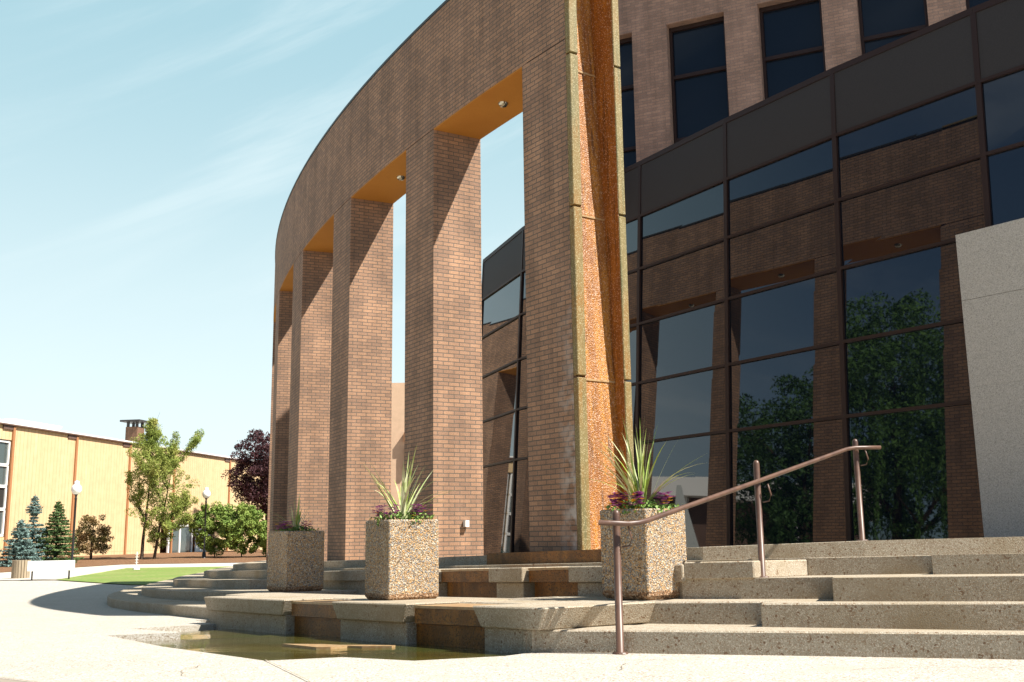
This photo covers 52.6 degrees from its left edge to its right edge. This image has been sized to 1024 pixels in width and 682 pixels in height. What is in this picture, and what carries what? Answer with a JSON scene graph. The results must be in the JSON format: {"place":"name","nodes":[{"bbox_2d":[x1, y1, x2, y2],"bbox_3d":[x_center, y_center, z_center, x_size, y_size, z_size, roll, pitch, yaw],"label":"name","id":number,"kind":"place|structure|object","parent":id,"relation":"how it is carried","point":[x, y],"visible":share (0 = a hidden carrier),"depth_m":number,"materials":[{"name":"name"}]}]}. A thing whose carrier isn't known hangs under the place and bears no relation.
{"place":"outdoors","nodes":[
{"label":"outdoors","id":0,"kind":"place"},
{"bbox_2d":[0,563,237,579],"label":"path","id":1,"kind":"structure","parent":0,"point":[49,575],"depth_m":57.11,"materials":[{"name":"concrete"}]},
{"bbox_2d":[11,560,30,578],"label":"litter bin","id":2,"kind":"object","parent":1,"relation":"on","point":[19,569],"visible":0.83,"depth_m":45.87,"materials":[{"name":"brown wood"}]},
{"bbox_2d":[71,481,81,559],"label":"street lamp","id":3,"kind":"object","parent":1,"relation":"on","point":[76,488],"visible":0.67,"depth_m":58.76,"materials":[{"name":"black paint"}]},
{"bbox_2d":[57,566,231,584],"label":"lawn","id":4,"kind":"structure","parent":0,"point":[143,576],"depth_m":48.24,"materials":[{"name":"green plant"}]},
{"bbox_2d":[27,560,74,580],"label":"bench","id":5,"kind":"object","parent":4,"relation":"on","point":[61,565],"visible":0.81,"depth_m":43.92,"materials":[{"name":"white paint"}]},
{"bbox_2d":[133,552,139,569],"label":"marker post","id":6,"kind":"object","parent":4,"relation":"on","point":[136,567],"visible":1,"depth_m":57.22,"materials":[{"name":"white paint"}]},
{"bbox_2d":[0,0,524,459],"label":"sky","id":7,"kind":"structure","parent":0,"point":[153,153],"materials":[{"name":"blue"}]},
{"bbox_2d":[137,629,516,660],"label":"pool water","id":8,"kind":"structure","parent":0,"point":[256,645],"depth_m":8.60,"materials":[{"name":"liquid"}]},
{"bbox_2d":[282,644,394,649],"bbox_3d":[-1.507,2.523,8.531,1.135,0.050,0.298,-6,-12,25],"label":"flat rock","id":9,"kind":"object","parent":8,"relation":"on","point":[320,646],"visible":0.74,"depth_m":8.46,"materials":[{"name":"stone"}]},
{"bbox_2d":[0,562,1023,681],"bbox_3d":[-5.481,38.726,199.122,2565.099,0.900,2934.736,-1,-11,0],"label":"ground","id":10,"kind":"structure","parent":0,"point":[54,630],"depth_m":6.61,"materials":[{"name":"grey concrete"}]},
{"bbox_2d":[0,678,27,681],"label":"paved corner","id":11,"kind":"object","parent":10,"relation":"attached to","point":[5,680],"depth_m":6.12,"materials":[{"name":"beige concrete"}]},
{"bbox_2d":[0,418,264,558],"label":"yellow building","id":12,"kind":"structure","parent":10,"relation":"on","point":[49,465],"depth_m":86.27,"materials":[{"name":"yellow painted siding"},{"name":"brown trim"},{"name":"glass"}]},
{"bbox_2d":[0,510,5,536],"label":"window","id":13,"kind":"structure","parent":12,"relation":"in","point":[2,512],"depth_m":75.49,"materials":[{"name":"white glass"}]},
{"bbox_2d":[0,486,6,509],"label":"window","id":14,"kind":"structure","parent":12,"relation":"in","point":[3,490],"depth_m":75.73,"materials":[{"name":"white"}]},
{"bbox_2d":[0,464,8,486],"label":"window","id":15,"kind":"structure","parent":12,"relation":"in","point":[4,470],"depth_m":75.97,"materials":[{"name":"white glass"}]},
{"bbox_2d":[0,440,10,465],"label":"window","id":16,"kind":"structure","parent":12,"relation":"in","point":[5,445],"depth_m":76.19,"materials":[{"name":"white glass"}]},
{"bbox_2d":[166,525,192,552],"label":"glass door","id":17,"kind":"structure","parent":12,"relation":"in","point":[183,541],"depth_m":100.56,"materials":[{"name":"grey"}]},
{"bbox_2d":[0,550,265,571],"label":"mulch bed","id":18,"kind":"object","parent":10,"relation":"on","point":[184,557],"visible":0.11,"depth_m":71.55,"materials":[{"name":"brown soil"}]},
{"bbox_2d":[0,519,42,566],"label":"spruce tree","id":19,"kind":"object","parent":18,"relation":"on","point":[17,551],"visible":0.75,"depth_m":64.05,"materials":[{"name":"grey plant"}]},
{"bbox_2d":[7,494,55,559],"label":"spruce tree","id":20,"kind":"object","parent":18,"relation":"on","point":[34,511],"visible":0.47,"depth_m":66.83,"materials":[{"name":"grey plant"}]},
{"bbox_2d":[34,501,83,562],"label":"spruce tree","id":21,"kind":"object","parent":18,"relation":"on","point":[59,534],"visible":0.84,"depth_m":67.08,"materials":[{"name":"green plant"}]},
{"bbox_2d":[71,514,114,558],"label":"shrub","id":22,"kind":"object","parent":18,"relation":"on","point":[91,533],"visible":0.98,"depth_m":73.00,"materials":[{"name":"plant"}]},
{"bbox_2d":[124,413,205,558],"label":"leafy tree","id":23,"kind":"object","parent":18,"relation":"on","point":[161,465],"visible":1,"depth_m":72.74,"materials":[{"name":"light green broadleaf foliage"},{"name":"grey brown bark"}]},
{"bbox_2d":[202,487,210,557],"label":"street lamp","id":24,"kind":"object","parent":18,"relation":"on","point":[206,493],"visible":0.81,"depth_m":73.04,"materials":[{"name":"black paint"}]},
{"bbox_2d":[188,501,239,556],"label":"shrub","id":25,"kind":"object","parent":18,"relation":"on","point":[219,511],"visible":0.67,"depth_m":73.67,"materials":[{"name":"green plant"}]},
{"bbox_2d":[219,501,266,556],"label":"shrub","id":26,"kind":"object","parent":18,"relation":"on","point":[245,523],"visible":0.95,"depth_m":72.61,"materials":[{"name":"green plant"}]},
{"bbox_2d":[221,428,269,520],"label":"plum tree","id":27,"kind":"object","parent":18,"relation":"on","point":[253,492],"visible":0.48,"depth_m":100.97,"materials":[{"name":"purple plant"}]},
{"bbox_2d":[257,520,266,556],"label":"shrub","id":28,"kind":"object","parent":18,"relation":"on","point":[262,543],"visible":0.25,"depth_m":72.72,"materials":[{"name":"green plant"}]},
{"bbox_2d":[0,659,309,681],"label":"slab joint","id":29,"kind":"object","parent":10,"relation":"on","point":[265,659],"visible":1,"depth_m":6.18,"materials":[{"name":"beige concrete"}]},
{"bbox_2d":[107,620,215,640],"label":"pool kerb","id":30,"kind":"structure","parent":10,"relation":"on","point":[156,636],"depth_m":10.73,"materials":[{"name":"beige stone"}]},
{"bbox_2d":[391,383,404,518],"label":"tan tower","id":31,"kind":"structure","parent":10,"relation":"on","point":[397,426],"depth_m":88.01,"materials":[{"name":"concrete"}]},
{"bbox_2d":[204,594,654,653],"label":"fountain wall","id":32,"kind":"structure","parent":10,"relation":"on","point":[449,622],"depth_m":8.66,"materials":[{"name":"concrete"}]},
{"bbox_2d":[365,519,438,599],"bbox_3d":[-1.065,2.109,10.002,0.530,0.755,0.530,6,-13,-32],"label":"planter","id":33,"kind":"object","parent":32,"relation":"on","point":[401,559],"visible":0.95,"depth_m":9.80,"materials":[{"name":"beige stone"}]},
{"bbox_2d":[368,504,440,525],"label":"bedding flowers","id":34,"kind":"object","parent":33,"relation":"in","point":[380,514],"visible":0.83,"depth_m":9.96,"materials":[{"name":"purple plant"}]},
{"bbox_2d":[369,449,453,518],"bbox_3d":[-0.982,1.413,10.164,0.989,0.773,1.046,-1,-11,0],"label":"spike plant","id":35,"kind":"object","parent":33,"relation":"on","point":[404,497],"visible":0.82,"depth_m":10.06,"materials":[{"name":"green plant"}]},
{"bbox_2d":[87,653,1015,677],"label":"paving marks","id":36,"kind":"object","parent":10,"relation":"on","point":[637,661],"visible":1,"depth_m":6.00},
{"bbox_2d":[107,537,1023,659],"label":"stone steps","id":37,"kind":"structure","parent":10,"relation":"on","point":[959,598],"depth_m":7.74,"materials":[{"name":"concrete"}]},
{"bbox_2d":[267,531,324,591],"bbox_3d":[-3.120,3.173,14.951,0.599,0.853,0.599,8,-14,-38],"label":"planter","id":38,"kind":"object","parent":37,"relation":"on","point":[295,562],"visible":0.96,"depth_m":14.73,"materials":[{"name":"beige stone"}]},
{"bbox_2d":[270,492,315,530],"bbox_3d":[-3.261,2.514,15.129,0.590,0.630,0.663,-10,-14,39],"label":"spike plant","id":39,"kind":"object","parent":38,"relation":"on","point":[296,522],"visible":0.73,"depth_m":15.06,"materials":[{"name":"green plant"}]},
{"bbox_2d":[275,521,318,530],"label":"bedding flowers","id":40,"kind":"object","parent":38,"relation":"on","point":[285,528],"visible":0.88,"depth_m":14.91,"materials":[{"name":"purple plant"}]},
{"bbox_2d":[266,0,625,562],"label":"brick colonnade","id":41,"kind":"object","parent":37,"relation":"on","point":[446,87],"visible":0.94,"depth_m":16.96,"materials":[{"name":"brown brick"}]},
{"bbox_2d":[564,0,633,549],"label":"waterfall channel","id":42,"kind":"object","parent":41,"relation":"attached to","point":[601,341],"visible":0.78,"depth_m":13.66,"materials":[{"name":"orange stone"}]},
{"bbox_2d":[324,549,807,598],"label":"fountain terrace","id":43,"kind":"structure","parent":37,"relation":"on","point":[523,582],"depth_m":10.55,"materials":[{"name":"concrete"}]},
{"bbox_2d":[600,508,686,599],"bbox_3d":[1.144,1.844,9.006,0.530,0.755,0.530,9,-14,-41],"label":"planter","id":44,"kind":"object","parent":37,"relation":"on","point":[654,553],"visible":0.82,"depth_m":8.79,"materials":[{"name":"beige stone"}]},
{"bbox_2d":[568,413,702,508],"bbox_3d":[1.090,1.070,9.079,1.024,0.901,1.324,4,-12,-25],"label":"spike plant","id":45,"kind":"object","parent":44,"relation":"on","point":[642,485],"visible":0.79,"depth_m":9.11,"materials":[{"name":"green plant"}]},
{"bbox_2d":[602,491,682,513],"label":"bedding flowers","id":46,"kind":"object","parent":44,"relation":"in","point":[656,503],"visible":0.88,"depth_m":8.96,"materials":[{"name":"purple plant"}]},
{"bbox_2d":[598,439,880,654],"bbox_3d":[2.066,1.559,8.576,0.292,1.720,4.087,-11,-15,43],"label":"handrail","id":47,"kind":"object","parent":37,"relation":"on","point":[615,522],"visible":0.89,"depth_m":8.50,"materials":[{"name":"brown metal"}]},
{"bbox_2d":[955,218,1023,537],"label":"granite wall","id":48,"kind":"structure","parent":37,"relation":"on","point":[991,266],"depth_m":13.97,"materials":[{"name":"grey stone"}]},
{"bbox_2d":[482,0,1023,554],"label":"glass building","id":49,"kind":"structure","parent":10,"relation":"on","point":[814,188],"depth_m":17.54,"materials":[{"name":"black glass"}]},
{"bbox_2d":[618,37,635,167],"bbox_3d":[2.212,-4.863,22.758,1.170,3.620,0.110,-6,-12,25],"label":"window","id":50,"kind":"structure","parent":49,"relation":"in","point":[626,57],"depth_m":22.69,"materials":[{"name":"black glass"}]},
{"bbox_2d":[669,16,728,142],"bbox_3d":[4.009,-5.044,21.923,1.250,3.620,0.110,-6,-12,25],"label":"window","id":51,"kind":"structure","parent":49,"relation":"in","point":[699,84],"depth_m":22.06,"materials":[{"name":"blue glass"}]},
{"bbox_2d":[759,0,825,98],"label":"window","id":52,"kind":"structure","parent":49,"relation":"in","point":[792,39],"depth_m":21.30,"materials":[{"name":"blue glass"}]},
{"bbox_2d":[858,0,928,54],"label":"window","id":53,"kind":"structure","parent":49,"relation":"in","point":[882,22],"depth_m":20.52,"materials":[{"name":"blue glass"}]},
{"bbox_2d":[966,0,988,8],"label":"window","id":54,"kind":"structure","parent":49,"relation":"in","point":[969,3],"depth_m":19.85,"materials":[{"name":"black glass"}]}
]}

